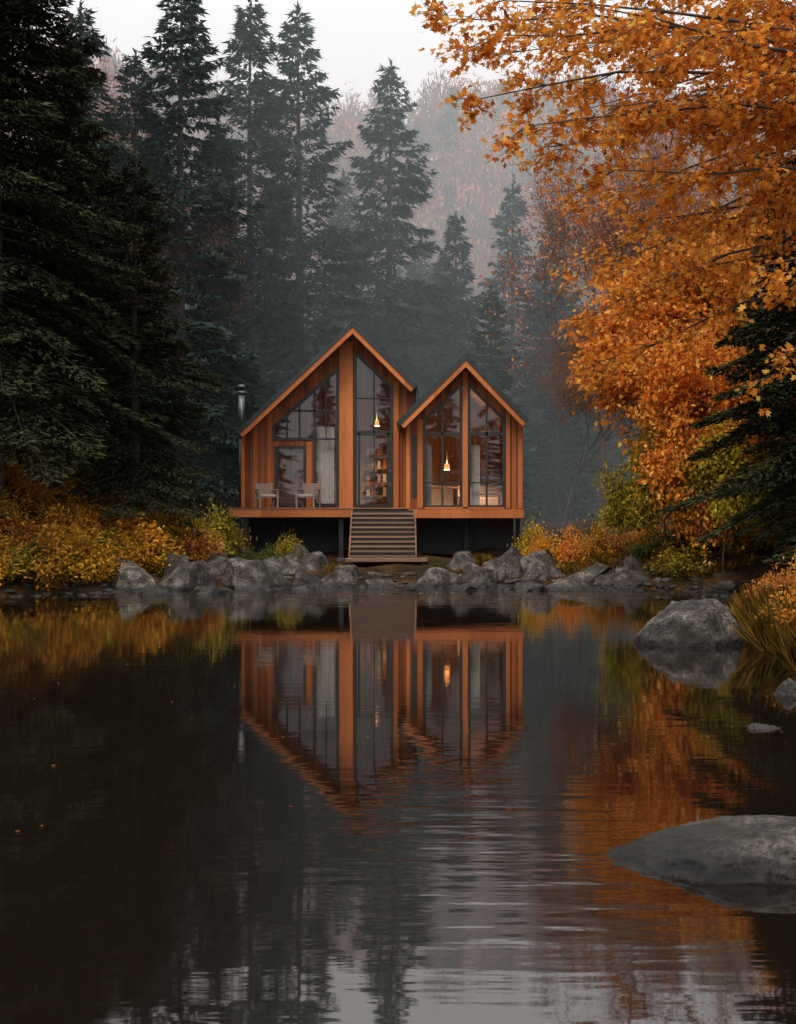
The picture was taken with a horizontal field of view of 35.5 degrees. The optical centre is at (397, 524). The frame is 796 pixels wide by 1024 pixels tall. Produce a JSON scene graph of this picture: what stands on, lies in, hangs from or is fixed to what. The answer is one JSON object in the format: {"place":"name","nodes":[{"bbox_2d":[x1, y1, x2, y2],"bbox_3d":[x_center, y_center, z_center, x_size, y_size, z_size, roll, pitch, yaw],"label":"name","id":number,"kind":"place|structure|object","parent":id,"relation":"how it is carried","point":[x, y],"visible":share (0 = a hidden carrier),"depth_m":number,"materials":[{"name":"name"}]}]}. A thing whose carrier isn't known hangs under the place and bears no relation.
{"place":"outdoors","nodes":[
{"label":"outdoors","id":0,"kind":"place"},
{"bbox_2d":[0,587,795,1023],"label":"lake water","id":1,"kind":"structure","parent":0,"point":[254,823],"depth_m":6.93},
{"bbox_2d":[137,584,179,594],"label":"rock","id":2,"kind":"object","parent":1,"relation":"in","point":[151,589],"visible":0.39,"depth_m":27.71,"materials":[{"name":"stone"}]},
{"bbox_2d":[191,586,227,593],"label":"rock","id":3,"kind":"object","parent":1,"relation":"in","point":[207,590],"visible":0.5,"depth_m":28.18,"materials":[{"name":"stone"}]},
{"bbox_2d":[289,586,312,592],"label":"rock","id":4,"kind":"object","parent":1,"relation":"in","point":[301,589],"visible":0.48,"depth_m":28.69,"materials":[{"name":"stone"}]},
{"bbox_2d":[451,582,477,590],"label":"rock","id":5,"kind":"object","parent":1,"relation":"in","point":[468,586],"visible":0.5,"depth_m":29.55,"materials":[{"name":"stone"}]},
{"bbox_2d":[513,581,547,590],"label":"rock","id":6,"kind":"object","parent":1,"relation":"in","point":[525,586],"visible":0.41,"depth_m":29.55,"materials":[{"name":"stone"}]},
{"bbox_2d":[605,815,795,884],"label":"boulder","id":7,"kind":"object","parent":1,"relation":"in","point":[743,849],"visible":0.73,"depth_m":5.60,"materials":[{"name":"stone"}]},
{"bbox_2d":[746,723,780,729],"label":"rock","id":8,"kind":"object","parent":1,"relation":"in","point":[760,726],"visible":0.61,"depth_m":9.56,"materials":[{"name":"stone"}]},
{"bbox_2d":[0,133,795,661],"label":"ground","id":9,"kind":"structure","parent":0,"point":[758,569],"depth_m":32.89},
{"bbox_2d":[0,0,130,460],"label":"spruce tree","id":10,"kind":"object","parent":9,"relation":"on","point":[66,193],"visible":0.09,"depth_m":35.32,"materials":[{"name":"green plant"}]},
{"bbox_2d":[0,0,170,501],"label":"spruce tree","id":11,"kind":"object","parent":9,"relation":"on","point":[43,226],"visible":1,"depth_m":30.32,"materials":[{"name":"green plant"}]},
{"bbox_2d":[10,0,173,496],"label":"conifer tree","id":12,"kind":"object","parent":9,"relation":"on","point":[79,30],"visible":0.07,"depth_m":51.66,"materials":[{"name":"green plant"}]},
{"bbox_2d":[17,119,187,493],"bbox_3d":[-9.183,-6.344,37.566,6.071,11.684,5.772,0,0,41],"label":"spruce tree","id":13,"kind":"object","parent":9,"relation":"on","point":[104,186],"visible":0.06,"depth_m":37.23,"materials":[{"name":"green plant"}]},
{"bbox_2d":[17,7,193,298],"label":"bare autumn tree","id":14,"kind":"object","parent":9,"relation":"on","point":[111,106],"visible":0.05,"depth_m":59.94,"materials":[{"name":"grey plant"}]},
{"bbox_2d":[108,558,155,590],"bbox_3d":[-6.448,1.979,29.995,1.773,2.325,1.543,0,0,0],"label":"rock","id":15,"kind":"object","parent":9,"relation":"on","point":[132,576],"visible":0.27,"depth_m":29.40,"materials":[{"name":"stone"}]},
{"bbox_2d":[49,155,229,535],"bbox_3d":[-7.107,-4.720,33.542,5.243,10.516,4.985,0,0,33],"label":"spruce tree","id":16,"kind":"object","parent":9,"relation":"on","point":[135,310],"visible":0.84,"depth_m":33.40,"materials":[{"name":"green plant"}]},
{"bbox_2d":[88,47,223,519],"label":"conifer tree","id":17,"kind":"object","parent":9,"relation":"on","point":[135,70],"visible":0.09,"depth_m":53.39,"materials":[{"name":"green plant"}]},
{"bbox_2d":[164,553,189,576],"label":"rock","id":18,"kind":"object","parent":9,"relation":"on","point":[175,561],"visible":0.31,"depth_m":30.69,"materials":[{"name":"stone"}]},
{"bbox_2d":[98,0,268,524],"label":"conifer tree","id":19,"kind":"object","parent":9,"relation":"on","point":[209,108],"visible":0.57,"depth_m":52.52,"materials":[{"name":"green plant"}]},
{"bbox_2d":[115,178,254,452],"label":"bare autumn tree","id":20,"kind":"object","parent":9,"relation":"on","point":[199,263],"visible":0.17,"depth_m":53.18,"materials":[{"name":"grey plant"}]},
{"bbox_2d":[158,560,216,590],"bbox_3d":[-5.261,1.797,30.390,1.927,1.877,1.893,0,0,41],"label":"rock","id":21,"kind":"object","parent":9,"relation":"on","point":[183,575],"visible":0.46,"depth_m":29.54,"materials":[{"name":"stone"}]},
{"bbox_2d":[192,560,221,574],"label":"rock","id":22,"kind":"object","parent":9,"relation":"on","point":[212,569],"visible":0.19,"depth_m":31.75,"materials":[{"name":"stone"}]},
{"bbox_2d":[190,550,227,562],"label":"rock","id":23,"kind":"object","parent":9,"relation":"on","point":[213,554],"visible":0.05,"depth_m":33.12,"materials":[{"name":"stone"}]},
{"bbox_2d":[175,497,243,558],"bbox_3d":[-5.377,0.384,34.070,2.188,2.462,2.161,0,0,31],"label":"yellow green shrub","id":24,"kind":"object","parent":9,"relation":"on","point":[211,522],"visible":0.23,"depth_m":33.99,"materials":[{"name":"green plant"}]},
{"bbox_2d":[161,116,268,528],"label":"conifer tree","id":25,"kind":"object","parent":9,"relation":"on","point":[222,459],"visible":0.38,"depth_m":54.36,"materials":[{"name":"green plant"}]},
{"bbox_2d":[208,556,226,572],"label":"rock","id":26,"kind":"object","parent":9,"relation":"on","point":[219,562],"visible":0.14,"depth_m":32.56,"materials":[{"name":"stone"}]},
{"bbox_2d":[204,496,256,557],"bbox_3d":[-4.984,0.365,35.481,1.901,2.364,1.631,0,0,4],"label":"yellow green shrub","id":27,"kind":"object","parent":9,"relation":"on","point":[229,534],"visible":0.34,"depth_m":35.48,"materials":[{"name":"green plant"}]},
{"bbox_2d":[234,543,258,559],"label":"green shrub","id":28,"kind":"object","parent":9,"relation":"on","point":[248,555],"visible":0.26,"depth_m":33.94,"materials":[{"name":"green plant"}]},
{"bbox_2d":[192,0,314,514],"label":"conifer tree","id":29,"kind":"object","parent":9,"relation":"on","point":[245,40],"visible":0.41,"depth_m":59.54,"materials":[{"name":"green plant"}]},
{"bbox_2d":[219,557,291,589],"bbox_3d":[-3.494,1.794,30.766,2.463,1.977,1.932,0,0,-12],"label":"rock","id":30,"kind":"object","parent":9,"relation":"on","point":[242,574],"visible":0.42,"depth_m":30.15,"materials":[{"name":"stone"}]},
{"bbox_2d":[253,541,280,559],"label":"green shrub","id":31,"kind":"object","parent":9,"relation":"on","point":[266,555],"visible":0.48,"depth_m":33.95,"materials":[{"name":"green plant"}]},
{"bbox_2d":[262,557,287,575],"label":"rock","id":32,"kind":"object","parent":9,"relation":"on","point":[273,563],"visible":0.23,"depth_m":32.35,"materials":[{"name":"stone"}]},
{"bbox_2d":[279,556,299,573],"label":"rock","id":33,"kind":"object","parent":9,"relation":"on","point":[288,565],"visible":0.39,"depth_m":32.36,"materials":[{"name":"stone"}]},
{"bbox_2d":[274,528,305,558],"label":"green shrub","id":34,"kind":"object","parent":9,"relation":"on","point":[285,549],"visible":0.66,"depth_m":34.38,"materials":[{"name":"green plant"}]},
{"bbox_2d":[209,0,375,518],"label":"conifer tree","id":35,"kind":"object","parent":9,"relation":"on","point":[301,247],"visible":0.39,"depth_m":62.57,"materials":[{"name":"green plant"}]},
{"bbox_2d":[284,543,308,560],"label":"rock","id":36,"kind":"object","parent":9,"relation":"on","point":[300,553],"visible":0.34,"depth_m":34.27,"materials":[{"name":"stone"}]},
{"bbox_2d":[291,567,322,587],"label":"rock","id":37,"kind":"object","parent":9,"relation":"on","point":[305,578],"visible":0.39,"depth_m":30.75,"materials":[{"name":"stone"}]},
{"bbox_2d":[298,551,329,570],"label":"rock","id":38,"kind":"object","parent":9,"relation":"on","point":[314,561],"visible":0.3,"depth_m":32.83,"materials":[{"name":"stone"}]},
{"bbox_2d":[321,568,357,586],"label":"rock","id":39,"kind":"object","parent":9,"relation":"on","point":[340,577],"visible":0.43,"depth_m":31.25,"materials":[{"name":"stone"}]},
{"bbox_2d":[5,242,679,520],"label":"distant conifers","id":40,"kind":"object","parent":9,"relation":"on","point":[420,352],"visible":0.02,"depth_m":79.96,"materials":[{"name":"green plant"}]},
{"bbox_2d":[306,169,382,349],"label":"conifer tree","id":41,"kind":"object","parent":9,"relation":"on","point":[343,208],"visible":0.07,"depth_m":77.62,"materials":[{"name":"green plant"}]},
{"bbox_2d":[332,565,360,576],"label":"rock","id":42,"kind":"object","parent":9,"relation":"on","point":[354,570],"visible":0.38,"depth_m":32.29,"materials":[{"name":"stone"}]},
{"bbox_2d":[0,571,756,596],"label":"shore pebbles","id":43,"kind":"object","parent":9,"relation":"on","point":[637,587],"visible":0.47,"depth_m":30.09,"materials":[{"name":"stone"}]},
{"bbox_2d":[228,320,529,564],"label":"wooden cabin","id":44,"kind":"object","parent":9,"relation":"on","point":[371,445],"visible":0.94,"depth_m":40.50,"materials":[{"name":"brown wood"}]},
{"bbox_2d":[254,482,278,507],"bbox_3d":[-4.179,-0.930,39.509,0.660,0.820,0.720,0,0,-20],"label":"lounge chair","id":45,"kind":"object","parent":44,"relation":"on","point":[263,492],"visible":0.91,"depth_m":39.66,"materials":[{"name":"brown wood"}]},
{"bbox_2d":[275,447,277,504],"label":"window frame","id":46,"kind":"structure","parent":44,"relation":"in","point":[276,449],"depth_m":40.48,"materials":[{"name":"black metal"}]},
{"bbox_2d":[303,447,305,504],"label":"window frame","id":47,"kind":"structure","parent":44,"relation":"in","point":[304,448],"depth_m":40.47,"materials":[{"name":"black metal"}]},
{"bbox_2d":[273,368,336,427],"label":"window frame","id":48,"kind":"structure","parent":44,"relation":"in","point":[332,373],"depth_m":40.47,"materials":[{"name":"black metal"}]},
{"bbox_2d":[295,482,320,507],"bbox_3d":[-2.840,-0.930,39.410,0.660,0.820,0.720,0,0,14],"label":"lounge chair","id":49,"kind":"object","parent":44,"relation":"on","point":[313,493],"visible":0.94,"depth_m":39.59,"materials":[{"name":"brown wood"}]},
{"bbox_2d":[313,439,315,504],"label":"window frame","id":50,"kind":"structure","parent":44,"relation":"in","point":[314,441],"depth_m":40.46,"materials":[{"name":"black metal"}]},
{"bbox_2d":[336,369,338,504],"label":"window frame","id":51,"kind":"structure","parent":44,"relation":"in","point":[337,370],"depth_m":40.47,"materials":[{"name":"wood"}]},
{"bbox_2d":[354,353,356,505],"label":"window frame","id":52,"kind":"structure","parent":44,"relation":"in","point":[355,357],"depth_m":40.48,"materials":[{"name":"black metal"}]},
{"bbox_2d":[355,352,392,387],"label":"window frame","id":53,"kind":"structure","parent":44,"relation":"in","point":[367,364],"depth_m":40.47,"materials":[{"name":"black metal"}]},
{"bbox_2d":[390,387,392,505],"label":"window frame","id":54,"kind":"structure","parent":44,"relation":"in","point":[391,388],"depth_m":40.47,"materials":[{"name":"black metal"}]},
{"bbox_2d":[412,436,416,497],"bbox_3d":[0.519,-1.825,39.288,0.140,1.965,0.016,0,0,0],"label":"slot window","id":55,"kind":"structure","parent":44,"relation":"in","point":[414,438],"depth_m":39.28,"materials":[{"name":"glass"}]},
{"bbox_2d":[423,420,425,506],"bbox_3d":[0.842,-1.937,39.340,0.090,2.751,0.120,0,0,0],"label":"window frame","id":56,"kind":"structure","parent":44,"relation":"in","point":[424,421],"depth_m":39.28,"materials":[{"name":"wood"}]},
{"bbox_2d":[424,384,460,419],"bbox_3d":[1.418,-3.860,39.340,1.213,1.160,0.126,0,0,0],"label":"window frame","id":57,"kind":"structure","parent":44,"relation":"in","point":[440,404],"depth_m":39.28,"materials":[{"name":"black metal"}]},
{"bbox_2d":[460,385,461,506],"bbox_3d":[1.993,-2.484,39.340,0.090,3.846,0.132,0,0,0],"label":"window frame","id":58,"kind":"structure","parent":44,"relation":"in","point":[460,385],"depth_m":39.28,"materials":[{"name":"wood"}]},
{"bbox_2d":[468,386,470,506],"bbox_3d":[2.246,-2.484,39.340,0.090,3.846,0.120,0,0,0],"label":"window frame","id":59,"kind":"structure","parent":44,"relation":"in","point":[469,389],"depth_m":39.28,"materials":[{"name":"wood"}]},
{"bbox_2d":[468,384,504,419],"bbox_3d":[2.793,-3.860,39.340,1.158,1.158,0.126,0,0,0],"label":"window frame","id":60,"kind":"structure","parent":44,"relation":"in","point":[473,389],"depth_m":39.28,"materials":[{"name":"black metal"}]},
{"bbox_2d":[502,419,504,506],"bbox_3d":[3.341,-1.937,39.340,0.090,2.751,0.132,0,0,0],"label":"window frame","id":61,"kind":"structure","parent":44,"relation":"in","point":[503,420],"depth_m":39.28,"materials":[{"name":"wood"}]},
{"bbox_2d":[365,578,399,587],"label":"rock","id":62,"kind":"object","parent":9,"relation":"on","point":[380,583],"visible":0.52,"depth_m":30.87,"materials":[{"name":"stone"}]},
{"bbox_2d":[309,57,461,401],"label":"conifer tree","id":63,"kind":"object","parent":9,"relation":"on","point":[390,332],"visible":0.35,"depth_m":67.45,"materials":[{"name":"green plant"}]},
{"bbox_2d":[0,444,795,627],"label":"undergrowth","id":64,"kind":"object","parent":9,"relation":"on","point":[67,540],"visible":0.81,"depth_m":30.60,"materials":[{"name":"orange plant"}]},
{"bbox_2d":[2,28,795,369],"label":"distant forest","id":65,"kind":"object","parent":9,"relation":"on","point":[436,126],"visible":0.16,"depth_m":167.70,"materials":[{"name":"grey plant"}]},
{"bbox_2d":[385,238,441,396],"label":"conifer tree","id":66,"kind":"object","parent":9,"relation":"on","point":[410,273],"visible":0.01,"depth_m":83.78,"materials":[{"name":"green plant"}]},
{"bbox_2d":[417,567,466,586],"bbox_3d":[1.184,1.861,31.728,1.663,1.555,1.332,0,0,0],"label":"rock","id":67,"kind":"object","parent":9,"relation":"on","point":[436,577],"visible":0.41,"depth_m":31.29,"materials":[{"name":"stone"}]},
{"bbox_2d":[419,210,495,383],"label":"conifer tree","id":68,"kind":"object","parent":9,"relation":"on","point":[463,249],"visible":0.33,"depth_m":71.84,"materials":[{"name":"green plant"}]},
{"bbox_2d":[446,552,477,570],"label":"rock","id":69,"kind":"object","parent":9,"relation":"on","point":[459,560],"visible":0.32,"depth_m":33.66,"materials":[{"name":"stone"}]},
{"bbox_2d":[461,563,498,586],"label":"rock","id":70,"kind":"object","parent":9,"relation":"on","point":[477,576],"visible":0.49,"depth_m":31.52,"materials":[{"name":"stone"}]},
{"bbox_2d":[487,567,507,582],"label":"rock","id":71,"kind":"object","parent":9,"relation":"on","point":[502,574],"visible":0.3,"depth_m":32.10,"materials":[{"name":"stone"}]},
{"bbox_2d":[482,555,522,577],"bbox_3d":[2.778,1.344,32.824,1.359,1.082,1.220,0,0,24],"label":"rock","id":72,"kind":"object","parent":9,"relation":"on","point":[511,566],"visible":0.4,"depth_m":32.30,"materials":[{"name":"stone"}]},
{"bbox_2d":[470,283,541,525],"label":"conifer tree","id":73,"kind":"object","parent":9,"relation":"on","point":[490,366],"visible":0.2,"depth_m":63.88,"materials":[{"name":"green plant"}]},
{"bbox_2d":[502,545,523,560],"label":"rock","id":74,"kind":"object","parent":9,"relation":"on","point":[512,551],"visible":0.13,"depth_m":34.14,"materials":[{"name":"stone"}]},
{"bbox_2d":[476,173,560,520],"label":"conifer tree","id":75,"kind":"object","parent":9,"relation":"on","point":[517,207],"visible":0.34,"depth_m":77.55,"materials":[{"name":"green plant"}]},
{"bbox_2d":[507,512,555,555],"bbox_3d":[3.886,0.575,36.021,1.426,1.904,1.223,0,0,19],"label":"yellow green shrub","id":76,"kind":"object","parent":9,"relation":"on","point":[519,548],"visible":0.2,"depth_m":35.89,"materials":[{"name":"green plant"}]},
{"bbox_2d":[522,561,551,580],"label":"rock","id":77,"kind":"object","parent":9,"relation":"on","point":[536,568],"visible":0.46,"depth_m":31.61,"materials":[{"name":"stone"}]},
{"bbox_2d":[519,550,558,569],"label":"rock","id":78,"kind":"object","parent":9,"relation":"on","point":[543,556],"visible":0.16,"depth_m":33.52,"materials":[{"name":"stone"}]},
{"bbox_2d":[519,562,564,581],"bbox_3d":[3.695,1.410,32.083,1.412,0.874,0.948,0,0,-24],"label":"rock","id":79,"kind":"object","parent":9,"relation":"on","point":[550,570],"visible":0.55,"depth_m":31.82,"materials":[{"name":"stone"}]},
{"bbox_2d":[521,521,564,561],"bbox_3d":[4.096,0.659,34.959,1.363,1.710,1.439,0,0,-33],"label":"orange shrub","id":80,"kind":"object","parent":9,"relation":"on","point":[540,545],"visible":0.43,"depth_m":34.92,"materials":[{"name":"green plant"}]},
{"bbox_2d":[513,206,600,523],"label":"conifer tree","id":81,"kind":"object","parent":9,"relation":"on","point":[555,490],"visible":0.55,"depth_m":71.69,"materials":[{"name":"green plant"}]},
{"bbox_2d":[545,577,593,589],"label":"rock","id":82,"kind":"object","parent":9,"relation":"on","point":[570,583],"visible":0.52,"depth_m":30.04,"materials":[{"name":"stone"}]},
{"bbox_2d":[550,520,589,564],"bbox_3d":[4.776,0.700,35.137,1.364,1.734,1.338,0,0,29],"label":"orange shrub","id":83,"kind":"object","parent":9,"relation":"on","point":[565,553],"visible":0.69,"depth_m":35.09,"materials":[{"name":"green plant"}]},
{"bbox_2d":[508,284,642,530],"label":"bare autumn tree","id":84,"kind":"object","parent":9,"relation":"on","point":[574,393],"visible":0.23,"depth_m":55.73,"materials":[{"name":"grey plant"}]},
{"bbox_2d":[564,561,614,585],"bbox_3d":[4.913,1.655,31.866,1.904,1.409,1.412,0,0,25],"label":"rock","id":85,"kind":"object","parent":9,"relation":"on","point":[590,572],"visible":0.3,"depth_m":31.44,"materials":[{"name":"stone"}]},
{"bbox_2d":[574,512,620,560],"bbox_3d":[5.739,0.494,35.752,1.665,1.705,1.550,0,0,-34],"label":"orange shrub","id":86,"kind":"object","parent":9,"relation":"on","point":[599,545],"visible":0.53,"depth_m":35.63,"materials":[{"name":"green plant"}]},
{"bbox_2d":[583,566,614,583],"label":"rock","id":87,"kind":"object","parent":9,"relation":"on","point":[602,571],"visible":0.27,"depth_m":31.37,"materials":[{"name":"stone"}]},
{"bbox_2d":[408,0,795,416],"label":"maple tree","id":88,"kind":"object","parent":9,"relation":"on","point":[745,46],"visible":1,"depth_m":9.41,"materials":[{"name":"orange plant"}]},
{"bbox_2d":[479,107,739,525],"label":"bare autumn tree","id":89,"kind":"object","parent":9,"relation":"on","point":[608,237],"visible":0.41,"depth_m":50.07,"materials":[{"name":"grey plant"}]},
{"bbox_2d":[604,525,641,556],"bbox_3d":[6.467,0.517,35.998,1.316,1.389,1.360,0,0,-37],"label":"orange shrub","id":90,"kind":"object","parent":9,"relation":"on","point":[619,543],"visible":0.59,"depth_m":35.83,"materials":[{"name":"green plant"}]},
{"bbox_2d":[608,570,652,587],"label":"rock","id":91,"kind":"object","parent":9,"relation":"on","point":[625,578],"visible":0.34,"depth_m":30.95,"materials":[{"name":"stone"}]},
{"bbox_2d":[624,556,649,572],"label":"rock","id":92,"kind":"object","parent":9,"relation":"on","point":[631,563],"visible":0.36,"depth_m":31.80,"materials":[{"name":"stone"}]},
{"bbox_2d":[587,416,705,576],"bbox_3d":[6.825,-0.649,31.288,4.069,4.140,2.599,0,0,0],"label":"young birch tree","id":93,"kind":"object","parent":9,"relation":"on","point":[620,503],"visible":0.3,"depth_m":31.00,"materials":[{"name":"green plant"}]},
{"bbox_2d":[628,508,668,546],"bbox_3d":[7.150,0.338,35.953,1.550,1.916,1.468,0,0,9],"label":"orange shrub","id":94,"kind":"object","parent":9,"relation":"on","point":[641,533],"visible":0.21,"depth_m":35.92,"materials":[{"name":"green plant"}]},
{"bbox_2d":[542,69,768,309],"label":"bare autumn tree","id":95,"kind":"object","parent":9,"relation":"on","point":[661,148],"visible":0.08,"depth_m":56.45,"materials":[{"name":"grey plant"}]},
{"bbox_2d":[553,250,795,543],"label":"maple tree","id":96,"kind":"object","parent":9,"relation":"on","point":[604,343],"visible":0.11,"depth_m":32.48,"materials":[{"name":"orange plant"}]},
{"bbox_2d":[634,599,742,646],"bbox_3d":[3.853,1.591,16.518,1.423,1.226,1.310,0,0,0],"label":"boulder","id":97,"kind":"object","parent":9,"relation":"on","point":[696,623],"visible":0.49,"depth_m":16.12,"materials":[{"name":"stone"}]},
{"bbox_2d":[615,163,767,287],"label":"bare autumn tree","id":98,"kind":"object","parent":9,"relation":"on","point":[715,197],"visible":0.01,"depth_m":49.89,"materials":[{"name":"orange plant"}]},
{"bbox_2d":[605,265,794,565],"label":"maple tree","id":99,"kind":"object","parent":9,"relation":"on","point":[663,465],"visible":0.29,"depth_m":30.16,"materials":[{"name":"orange plant"}]},
{"bbox_2d":[614,155,792,517],"bbox_3d":[9.578,-5.482,35.356,7.498,11.415,11.298,0,0,18],"label":"maple tree","id":100,"kind":"object","parent":9,"relation":"on","point":[718,300],"visible":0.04,"depth_m":33.49,"materials":[{"name":"orange plant"}]},
{"bbox_2d":[643,407,792,574],"bbox_3d":[7.798,-0.747,30.184,2.946,4.139,4.611,0,0,-25],"label":"young birch tree","id":101,"kind":"object","parent":9,"relation":"on","point":[716,464],"visible":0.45,"depth_m":29.47,"materials":[{"name":"green plant"}]},
{"bbox_2d":[701,581,736,590],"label":"rock","id":102,"kind":"object","parent":9,"relation":"on","point":[732,585],"visible":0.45,"depth_m":29.19,"materials":[{"name":"stone"}]},
{"bbox_2d":[659,125,795,565],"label":"spruce tree","id":103,"kind":"object","parent":9,"relation":"on","point":[784,467],"visible":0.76,"depth_m":21.72,"materials":[{"name":"green plant"}]},
{"bbox_2d":[694,197,795,543],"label":"spruce tree","id":104,"kind":"object","parent":9,"relation":"on","point":[715,532],"visible":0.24,"depth_m":27.15,"materials":[{"name":"green plant"}]},
{"bbox_2d":[774,678,795,695],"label":"rock","id":105,"kind":"object","parent":9,"relation":"on","point":[787,687],"visible":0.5,"depth_m":11.46,"materials":[{"name":"stone"}]},
{"bbox_2d":[15,0,795,159],"label":"sky","id":106,"kind":"structure","parent":0,"point":[352,37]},
{"bbox_2d":[21,507,795,671],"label":"bank grass","id":107,"kind":"structure","parent":0,"point":[779,638],"depth_m":17.87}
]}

